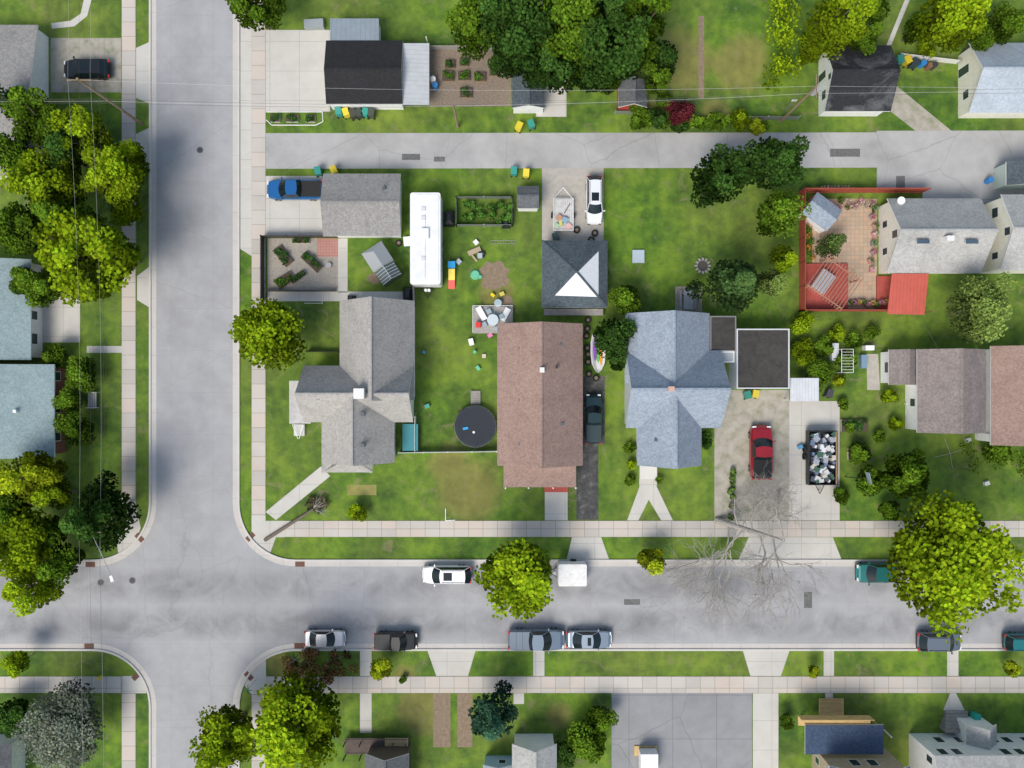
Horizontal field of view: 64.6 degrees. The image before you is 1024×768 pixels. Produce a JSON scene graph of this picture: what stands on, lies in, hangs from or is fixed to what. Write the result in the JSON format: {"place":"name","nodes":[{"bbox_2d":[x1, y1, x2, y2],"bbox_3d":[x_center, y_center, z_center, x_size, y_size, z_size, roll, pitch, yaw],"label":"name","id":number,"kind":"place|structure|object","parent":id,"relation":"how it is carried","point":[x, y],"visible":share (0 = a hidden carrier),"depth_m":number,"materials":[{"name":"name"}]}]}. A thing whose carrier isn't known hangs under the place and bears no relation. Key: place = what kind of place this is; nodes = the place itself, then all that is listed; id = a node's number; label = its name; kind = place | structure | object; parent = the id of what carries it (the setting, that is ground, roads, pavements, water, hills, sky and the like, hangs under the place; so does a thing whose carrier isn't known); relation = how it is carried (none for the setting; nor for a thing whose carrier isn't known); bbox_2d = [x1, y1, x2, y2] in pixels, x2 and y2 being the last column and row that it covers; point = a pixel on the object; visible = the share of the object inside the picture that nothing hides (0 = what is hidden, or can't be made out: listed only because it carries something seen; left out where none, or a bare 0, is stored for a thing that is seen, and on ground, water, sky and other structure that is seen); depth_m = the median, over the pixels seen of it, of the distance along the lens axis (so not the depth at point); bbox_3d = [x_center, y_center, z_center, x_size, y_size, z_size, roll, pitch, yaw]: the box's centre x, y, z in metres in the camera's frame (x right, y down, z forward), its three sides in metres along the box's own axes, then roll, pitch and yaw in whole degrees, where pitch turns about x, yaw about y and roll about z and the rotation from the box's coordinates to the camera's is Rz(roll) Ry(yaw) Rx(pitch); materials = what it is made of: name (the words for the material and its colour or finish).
{"place":"outdoors","nodes":[
{"label":"outdoors","id":0,"kind":"place"},
{"bbox_2d":[58,469,141,551],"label":"tree","id":1,"kind":"object","parent":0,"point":[80,522],"visible":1,"depth_m":78.44,"materials":[{"name":"green plant"}]},
{"bbox_2d":[289,297,414,472],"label":"house","id":2,"kind":"structure","parent":0,"point":[358,402],"depth_m":79.93,"materials":[{"name":"white"}]},
{"bbox_2d":[342,738,410,767],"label":"house","id":3,"kind":"structure","parent":0,"point":[387,752],"depth_m":83.22,"materials":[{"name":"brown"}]},
{"bbox_2d":[0,0,1023,767],"bbox_3d":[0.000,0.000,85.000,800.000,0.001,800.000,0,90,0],"label":"ground grass","id":4,"kind":"structure","parent":0,"point":[664,224],"depth_m":85.00,"materials":[{"name":"green plant"}]},
{"bbox_2d":[0,697,28,737],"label":"tree","id":5,"kind":"object","parent":4,"relation":"on","point":[12,713],"visible":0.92,"depth_m":81.96,"materials":[{"name":"green plant"}]},
{"bbox_2d":[0,131,36,185],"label":"tree","id":6,"kind":"object","parent":4,"relation":"on","point":[11,152],"visible":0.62,"depth_m":78.97,"materials":[{"name":"green plant"}]},
{"bbox_2d":[0,25,48,178],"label":"house","id":7,"kind":"structure","parent":4,"relation":"on","point":[24,55],"depth_m":82.14,"materials":[{"name":"white"}]},
{"bbox_2d":[0,201,51,256],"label":"tree","id":8,"kind":"object","parent":4,"relation":"on","point":[15,232],"visible":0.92,"depth_m":78.64,"materials":[{"name":"green plant"}]},
{"bbox_2d":[0,506,56,585],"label":"tree","id":9,"kind":"object","parent":4,"relation":"on","point":[22,551],"visible":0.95,"depth_m":78.20,"materials":[{"name":"green plant"}]},
{"bbox_2d":[0,85,63,149],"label":"tree","id":10,"kind":"object","parent":4,"relation":"on","point":[35,127],"visible":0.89,"depth_m":78.84,"materials":[{"name":"green plant"}]},
{"bbox_2d":[0,258,65,458],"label":"houses","id":11,"kind":"structure","parent":4,"relation":"on","point":[28,411],"depth_m":81.87,"materials":[{"name":"blue"}]},
{"bbox_2d":[1,568,64,616],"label":"tree","id":12,"kind":"object","parent":4,"relation":"on","point":[41,592],"visible":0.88,"depth_m":78.51,"materials":[{"name":"green plant"}]},
{"bbox_2d":[0,450,68,503],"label":"tree","id":13,"kind":"object","parent":4,"relation":"on","point":[31,474],"visible":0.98,"depth_m":79.20,"materials":[{"name":"green plant"}]},
{"bbox_2d":[14,269,64,307],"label":"tree","id":14,"kind":"object","parent":4,"relation":"on","point":[39,296],"visible":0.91,"depth_m":79.39,"materials":[{"name":"green plant"}]},
{"bbox_2d":[0,147,86,205],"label":"tree","id":15,"kind":"object","parent":4,"relation":"on","point":[34,179],"visible":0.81,"depth_m":78.13,"materials":[{"name":"green plant"}]},
{"bbox_2d":[30,476,77,509],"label":"tree","id":16,"kind":"object","parent":4,"relation":"on","point":[60,496],"visible":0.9,"depth_m":80.76,"materials":[{"name":"green plant"}]},
{"bbox_2d":[11,677,105,767],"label":"tree","id":17,"kind":"object","parent":4,"relation":"on","point":[67,730],"visible":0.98,"depth_m":80.03,"materials":[{"name":"grey plant"}]},
{"bbox_2d":[34,542,85,587],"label":"tree","id":18,"kind":"object","parent":4,"relation":"on","point":[64,560],"visible":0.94,"depth_m":79.77,"materials":[{"name":"green plant"}]},
{"bbox_2d":[39,127,89,176],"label":"tree","id":19,"kind":"object","parent":4,"relation":"on","point":[53,143],"visible":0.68,"depth_m":78.57,"materials":[{"name":"green plant"}]},
{"bbox_2d":[29,185,103,237],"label":"tree","id":20,"kind":"object","parent":4,"relation":"on","point":[44,210],"visible":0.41,"depth_m":78.66,"materials":[{"name":"green plant"}]},
{"bbox_2d":[52,410,95,446],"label":"tree","id":21,"kind":"object","parent":4,"relation":"on","point":[71,427],"visible":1,"depth_m":82.21,"materials":[{"name":"green plant"}]},
{"bbox_2d":[46,103,113,157],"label":"tree","id":22,"kind":"object","parent":4,"relation":"on","point":[87,131],"visible":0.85,"depth_m":78.49,"materials":[{"name":"green plant"}]},
{"bbox_2d":[64,355,96,393],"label":"tree","id":23,"kind":"object","parent":4,"relation":"on","point":[79,374],"visible":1,"depth_m":82.13,"materials":[{"name":"green plant"}]},
{"bbox_2d":[31,206,136,307],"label":"tree","id":24,"kind":"object","parent":4,"relation":"on","point":[63,254],"visible":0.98,"depth_m":76.38,"materials":[{"name":"green plant"}]},
{"bbox_2d":[64,56,110,80],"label":"car","id":25,"kind":"object","parent":4,"relation":"on","point":[94,69],"visible":0.93,"depth_m":83.77,"materials":[{"name":"black paint"}]},
{"bbox_2d":[80,138,149,201],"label":"tree","id":26,"kind":"object","parent":4,"relation":"on","point":[121,176],"visible":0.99,"depth_m":77.98,"materials":[{"name":"green plant"}]},
{"bbox_2d":[104,187,144,226],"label":"tree","id":27,"kind":"object","parent":4,"relation":"on","point":[126,212],"visible":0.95,"depth_m":80.67,"materials":[{"name":"green plant"}]},
{"bbox_2d":[188,704,254,767],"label":"tree","id":28,"kind":"object","parent":4,"relation":"on","point":[218,750],"visible":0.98,"depth_m":78.33,"materials":[{"name":"green plant"}]},
{"bbox_2d":[225,0,286,31],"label":"tree","id":29,"kind":"object","parent":4,"relation":"on","point":[267,13],"visible":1,"depth_m":79.83,"materials":[{"name":"green plant"}]},
{"bbox_2d":[228,298,307,370],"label":"tree","id":30,"kind":"object","parent":4,"relation":"on","point":[265,331],"visible":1,"depth_m":78.53,"materials":[{"name":"green plant"}]},
{"bbox_2d":[0,734,556,767],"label":"houses","id":31,"kind":"structure","parent":4,"relation":"on","point":[534,750],"depth_m":82.26,"materials":[{"name":"white"}]},
{"bbox_2d":[245,670,341,767],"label":"tree","id":32,"kind":"object","parent":4,"relation":"on","point":[292,729],"visible":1,"depth_m":76.45,"materials":[{"name":"green plant"}]},
{"bbox_2d":[267,177,321,200],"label":"blue pickup","id":33,"kind":"object","parent":4,"relation":"on","point":[294,189],"visible":0.84,"depth_m":83.78,"materials":[{"name":"blue paint"}]},
{"bbox_2d":[281,647,358,686],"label":"tree","id":34,"kind":"object","parent":4,"relation":"on","point":[311,652],"visible":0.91,"depth_m":84.42,"materials":[{"name":"brown plant"}]},
{"bbox_2d":[320,174,401,237],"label":"garage","id":35,"kind":"structure","parent":4,"relation":"on","point":[361,205],"depth_m":81.97,"materials":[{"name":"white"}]},
{"bbox_2d":[324,18,428,109],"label":"garage","id":36,"kind":"structure","parent":4,"relation":"on","point":[366,65],"depth_m":82.52,"materials":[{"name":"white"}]},
{"bbox_2d":[362,241,402,286],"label":"shed","id":37,"kind":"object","parent":4,"relation":"on","point":[376,257],"visible":1,"depth_m":82.92,"materials":[{"name":"grey"}]},
{"bbox_2d":[304,18,509,300],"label":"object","id":38,"kind":"object","parent":4,"relation":"on","point":[319,24],"visible":0.83,"depth_m":84.30,"materials":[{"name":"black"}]},
{"bbox_2d":[410,193,442,297],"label":"camper trailer","id":39,"kind":"object","parent":4,"relation":"on","point":[426,239],"visible":1,"depth_m":82.00,"materials":[{"name":"white metal"}]},
{"bbox_2d":[423,239,515,370],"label":"toys","id":40,"kind":"object","parent":4,"relation":"on","point":[475,275],"visible":0.99,"depth_m":84.66,"materials":[{"name":"multicoloured plastic"}]},
{"bbox_2d":[444,0,500,60],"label":"tree","id":41,"kind":"object","parent":4,"relation":"on","point":[465,16],"visible":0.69,"depth_m":77.62,"materials":[{"name":"green plant"}]},
{"bbox_2d":[453,405,496,448],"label":"trampoline","id":42,"kind":"object","parent":4,"relation":"on","point":[475,426],"visible":1,"depth_m":84.20,"materials":[{"name":"black fabric"}]},
{"bbox_2d":[472,305,512,332],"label":"patio","id":43,"kind":"structure","parent":4,"relation":"on","point":[487,318],"depth_m":84.50,"materials":[{"name":"beige concrete"}]},
{"bbox_2d":[468,680,518,740],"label":"tree","id":44,"kind":"object","parent":4,"relation":"on","point":[489,720],"visible":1,"depth_m":79.92,"materials":[{"name":"green plant"}]},
{"bbox_2d":[0,0,998,767],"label":"pole wires","id":45,"kind":"object","parent":4,"relation":"on","point":[814,90],"visible":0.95,"depth_m":77.56,"materials":[{"name":"brown wood"}]},
{"bbox_2d":[43,0,963,767],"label":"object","id":46,"kind":"object","parent":4,"relation":"on","point":[295,70],"visible":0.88,"depth_m":84.99,"materials":[{"name":"grey concrete"}]},
{"bbox_2d":[0,0,1023,767],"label":"sidewalks","id":47,"kind":"structure","parent":4,"relation":"on","point":[666,684],"depth_m":84.95,"materials":[{"name":"grey concrete"}]},
{"bbox_2d":[629,462,836,636],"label":"dead tree","id":48,"kind":"object","parent":47,"relation":"on","point":[743,528],"visible":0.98,"depth_m":80.83,"materials":[{"name":"grey wood"}]},
{"bbox_2d":[479,0,561,76],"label":"tree","id":49,"kind":"object","parent":4,"relation":"on","point":[516,37],"visible":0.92,"depth_m":76.08,"materials":[{"name":"green plant"}]},
{"bbox_2d":[512,73,544,112],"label":"white shed","id":50,"kind":"structure","parent":4,"relation":"on","point":[528,97],"depth_m":82.60,"materials":[{"name":"tile"}]},
{"bbox_2d":[497,322,582,488],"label":"brown house","id":51,"kind":"structure","parent":4,"relation":"on","point":[539,404],"depth_m":80.79,"materials":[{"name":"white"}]},
{"bbox_2d":[532,45,585,94],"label":"tree","id":52,"kind":"object","parent":4,"relation":"on","point":[560,76],"visible":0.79,"depth_m":78.73,"materials":[{"name":"green plant"}]},
{"bbox_2d":[551,187,574,230],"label":"utility trailer","id":53,"kind":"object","parent":4,"relation":"on","point":[563,215],"visible":1,"depth_m":84.40,"materials":[{"name":"grey metal"}]},
{"bbox_2d":[266,58,870,459],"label":"garden beds","id":54,"kind":"object","parent":4,"relation":"on","point":[329,265],"visible":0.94,"depth_m":84.70,"materials":[{"name":"green wood"}]},
{"bbox_2d":[533,0,610,68],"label":"tree","id":55,"kind":"object","parent":4,"relation":"on","point":[562,10],"visible":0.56,"depth_m":75.42,"materials":[{"name":"green plant"}]},
{"bbox_2d":[541,240,607,315],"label":"garage","id":56,"kind":"structure","parent":4,"relation":"on","point":[574,273],"depth_m":82.00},
{"bbox_2d":[566,719,606,763],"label":"tree","id":57,"kind":"object","parent":4,"relation":"on","point":[585,744],"visible":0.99,"depth_m":82.07,"materials":[{"name":"green plant"}]},
{"bbox_2d":[584,175,604,224],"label":"car","id":58,"kind":"object","parent":4,"relation":"on","point":[594,210],"visible":1,"depth_m":83.56,"materials":[{"name":"white paint"}]},
{"bbox_2d":[260,45,961,452],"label":"fences","id":59,"kind":"object","parent":4,"relation":"on","point":[802,223],"visible":0.91,"depth_m":84.10,"materials":[{"name":"grey"}]},
{"bbox_2d":[573,10,651,81],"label":"tree","id":60,"kind":"object","parent":4,"relation":"on","point":[617,50],"visible":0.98,"depth_m":75.48,"materials":[{"name":"green plant"}]},
{"bbox_2d":[593,317,637,359],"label":"tree","id":61,"kind":"object","parent":4,"relation":"on","point":[614,336],"visible":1,"depth_m":80.46,"materials":[{"name":"green plant"}]},
{"bbox_2d":[607,285,641,315],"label":"tree","id":62,"kind":"object","parent":4,"relation":"on","point":[626,299],"visible":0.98,"depth_m":81.66,"materials":[{"name":"green plant"}]},
{"bbox_2d":[617,76,646,110],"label":"shed","id":63,"kind":"structure","parent":4,"relation":"on","point":[630,89],"depth_m":82.61,"materials":[{"name":"white"}]},
{"bbox_2d":[266,131,1023,767],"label":"alley","id":64,"kind":"structure","parent":4,"relation":"on","point":[696,729],"depth_m":84.99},
{"bbox_2d":[583,394,604,443],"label":"car","id":65,"kind":"object","parent":64,"relation":"on","point":[593,408],"visible":1,"depth_m":83.76,"materials":[{"name":"teal paint"}]},
{"bbox_2d":[619,0,671,41],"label":"tree","id":66,"kind":"object","parent":4,"relation":"on","point":[654,8],"visible":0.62,"depth_m":78.46,"materials":[{"name":"green plant"}]},
{"bbox_2d":[402,149,904,607],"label":"road patches","id":67,"kind":"object","parent":4,"relation":"on","point":[900,181],"visible":0.89,"depth_m":84.97,"materials":[{"name":"grey asphalt"}]},
{"bbox_2d":[314,54,993,719],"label":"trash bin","id":68,"kind":"object","parent":4,"relation":"on","point":[370,112],"visible":0.86,"depth_m":83.96,"materials":[{"name":"teal"}]},
{"bbox_2d":[624,310,735,478],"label":"house","id":69,"kind":"structure","parent":4,"relation":"on","point":[677,388],"depth_m":80.00,"materials":[{"name":"blue"}]},
{"bbox_2d":[424,291,989,485],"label":"garden clutter","id":70,"kind":"object","parent":4,"relation":"on","point":[870,362],"visible":0.91,"depth_m":84.83,"materials":[{"name":"white"}]},
{"bbox_2d":[690,142,751,207],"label":"tree","id":71,"kind":"object","parent":4,"relation":"on","point":[726,173],"visible":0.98,"depth_m":79.70,"materials":[{"name":"green plant"}]},
{"bbox_2d":[685,259,759,313],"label":"tree","id":72,"kind":"object","parent":4,"relation":"on","point":[735,280],"visible":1,"depth_m":78.99,"materials":[{"name":"green plant"}]},
{"bbox_2d":[729,329,789,388],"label":"flat-roofed garage","id":73,"kind":"structure","parent":4,"relation":"on","point":[762,358],"depth_m":82.10,"materials":[{"name":"grey"}]},
{"bbox_2d":[748,425,775,479],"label":"red pickup","id":74,"kind":"object","parent":4,"relation":"on","point":[761,440],"visible":0.99,"depth_m":83.78,"materials":[{"name":"red paint"}]},
{"bbox_2d":[741,133,809,190],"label":"tree","id":75,"kind":"object","parent":4,"relation":"on","point":[778,160],"visible":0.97,"depth_m":77.63,"materials":[{"name":"green plant"}]},
{"bbox_2d":[761,0,802,90],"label":"hedge","id":76,"kind":"object","parent":4,"relation":"on","point":[777,30],"visible":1,"depth_m":82.19,"materials":[{"name":"green plant"}]},
{"bbox_2d":[756,189,811,238],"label":"tree","id":77,"kind":"object","parent":4,"relation":"on","point":[778,213],"visible":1,"depth_m":79.43,"materials":[{"name":"green plant"}]},
{"bbox_2d":[802,430,837,493],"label":"dump trailer","id":78,"kind":"object","parent":4,"relation":"on","point":[820,455],"visible":1,"depth_m":83.81,"materials":[{"name":"black"}]},
{"bbox_2d":[798,193,841,232],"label":"shed","id":79,"kind":"structure","parent":4,"relation":"on","point":[825,213],"depth_m":82.81,"materials":[{"name":"grey metal"}]},
{"bbox_2d":[804,0,878,59],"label":"tree","id":80,"kind":"object","parent":4,"relation":"on","point":[837,27],"visible":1,"depth_m":78.66,"materials":[{"name":"green plant"}]},
{"bbox_2d":[806,205,890,310],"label":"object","id":81,"kind":"object","parent":4,"relation":"on","point":[827,286],"visible":0.97,"depth_m":84.75,"materials":[{"name":"red"}]},
{"bbox_2d":[805,724,909,767],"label":"house","id":82,"kind":"structure","parent":4,"relation":"on","point":[844,745],"depth_m":81.98,"materials":[{"name":"blue"}]},
{"bbox_2d":[798,698,967,732],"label":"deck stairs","id":83,"kind":"structure","parent":4,"relation":"on","point":[831,710],"depth_m":83.16,"materials":[{"name":"brown wood"}]},
{"bbox_2d":[879,448,929,501],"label":"tree","id":84,"kind":"object","parent":4,"relation":"on","point":[910,473],"visible":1,"depth_m":80.58,"materials":[{"name":"green plant"}]},
{"bbox_2d":[912,0,991,53],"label":"tree","id":85,"kind":"object","parent":4,"relation":"on","point":[951,26],"visible":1,"depth_m":78.12,"materials":[{"name":"green plant"}]},
{"bbox_2d":[881,345,1023,445],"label":"houses","id":86,"kind":"structure","parent":4,"relation":"on","point":[979,393],"depth_m":81.40,"materials":[{"name":"brown"}]},
{"bbox_2d":[886,489,1023,644],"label":"tree","id":87,"kind":"object","parent":4,"relation":"on","point":[952,568],"visible":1,"depth_m":74.82,"materials":[{"name":"green plant"}]},
{"bbox_2d":[946,271,1017,345],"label":"tree","id":88,"kind":"object","parent":4,"relation":"on","point":[986,300],"visible":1,"depth_m":78.20,"materials":[{"name":"green plant"}]},
{"bbox_2d":[958,43,1023,117],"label":"cream building","id":89,"kind":"structure","parent":4,"relation":"on","point":[1000,67],"depth_m":81.63,"materials":[{"name":"white"}]},
{"bbox_2d":[987,0,1023,44],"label":"tree","id":90,"kind":"object","parent":4,"relation":"on","point":[1007,23],"visible":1,"depth_m":79.91,"materials":[{"name":"green plant"}]},
{"bbox_2d":[0,0,1023,767],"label":"road","id":91,"kind":"structure","parent":0,"point":[204,610],"depth_m":84.98,"materials":[{"name":"grey asphalt"}]},
{"bbox_2d":[304,628,345,649],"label":"silver sedan","id":92,"kind":"object","parent":91,"relation":"on","point":[315,637],"visible":1,"depth_m":84.07,"materials":[{"name":"grey paint"}]},
{"bbox_2d":[373,630,417,652],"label":"black pickup","id":93,"kind":"object","parent":91,"relation":"on","point":[396,640],"visible":1,"depth_m":83.76,"materials":[{"name":"black paint"}]},
{"bbox_2d":[422,564,471,586],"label":"white suv","id":94,"kind":"object","parent":91,"relation":"on","point":[434,574],"visible":1,"depth_m":83.58,"materials":[{"name":"white paint"}]},
{"bbox_2d":[0,0,1023,767],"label":"kerbs and gutters","id":95,"kind":"object","parent":91,"relation":"on","point":[140,670],"visible":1,"depth_m":84.98,"materials":[{"name":"grey concrete"}]},
{"bbox_2d":[508,627,564,653],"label":"pickup truck","id":96,"kind":"object","parent":91,"relation":"on","point":[535,639],"visible":1,"depth_m":83.76,"materials":[{"name":"blue paint"}]},
{"bbox_2d":[551,559,586,585],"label":"trailer box","id":97,"kind":"object","parent":91,"relation":"on","point":[572,572],"visible":0.91,"depth_m":83.00,"materials":[{"name":"white plastic"}]},
{"bbox_2d":[566,629,611,651],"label":"car","id":98,"kind":"object","parent":91,"relation":"on","point":[598,639],"visible":1,"depth_m":84.02,"materials":[{"name":"blue paint"}]},
{"bbox_2d":[916,630,960,654],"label":"car","id":99,"kind":"object","parent":91,"relation":"on","point":[928,641],"visible":0.79,"depth_m":83.50,"materials":[{"name":"grey paint"}]},
{"bbox_2d":[473,537,553,623],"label":"tree","id":100,"kind":"object","parent":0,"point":[518,578],"visible":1,"depth_m":77.22,"materials":[{"name":"green plant"}]},
{"bbox_2d":[818,45,900,115],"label":"garage building","id":101,"kind":"structure","parent":0,"point":[872,74],"depth_m":81.58,"materials":[{"name":"black"}]},
{"bbox_2d":[879,194,1023,314],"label":"house","id":102,"kind":"structure","parent":0,"point":[921,240],"depth_m":81.21,"materials":[{"name":"white"}]},
{"bbox_2d":[909,716,1023,767],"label":"white house","id":103,"kind":"structure","parent":0,"point":[981,743],"depth_m":81.66,"materials":[{"name":"white"}]},
{"bbox_2d":[993,160,1023,189],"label":"building","id":104,"kind":"structure","parent":0,"point":[1008,175],"depth_m":82.60,"materials":[{"name":"tile"}]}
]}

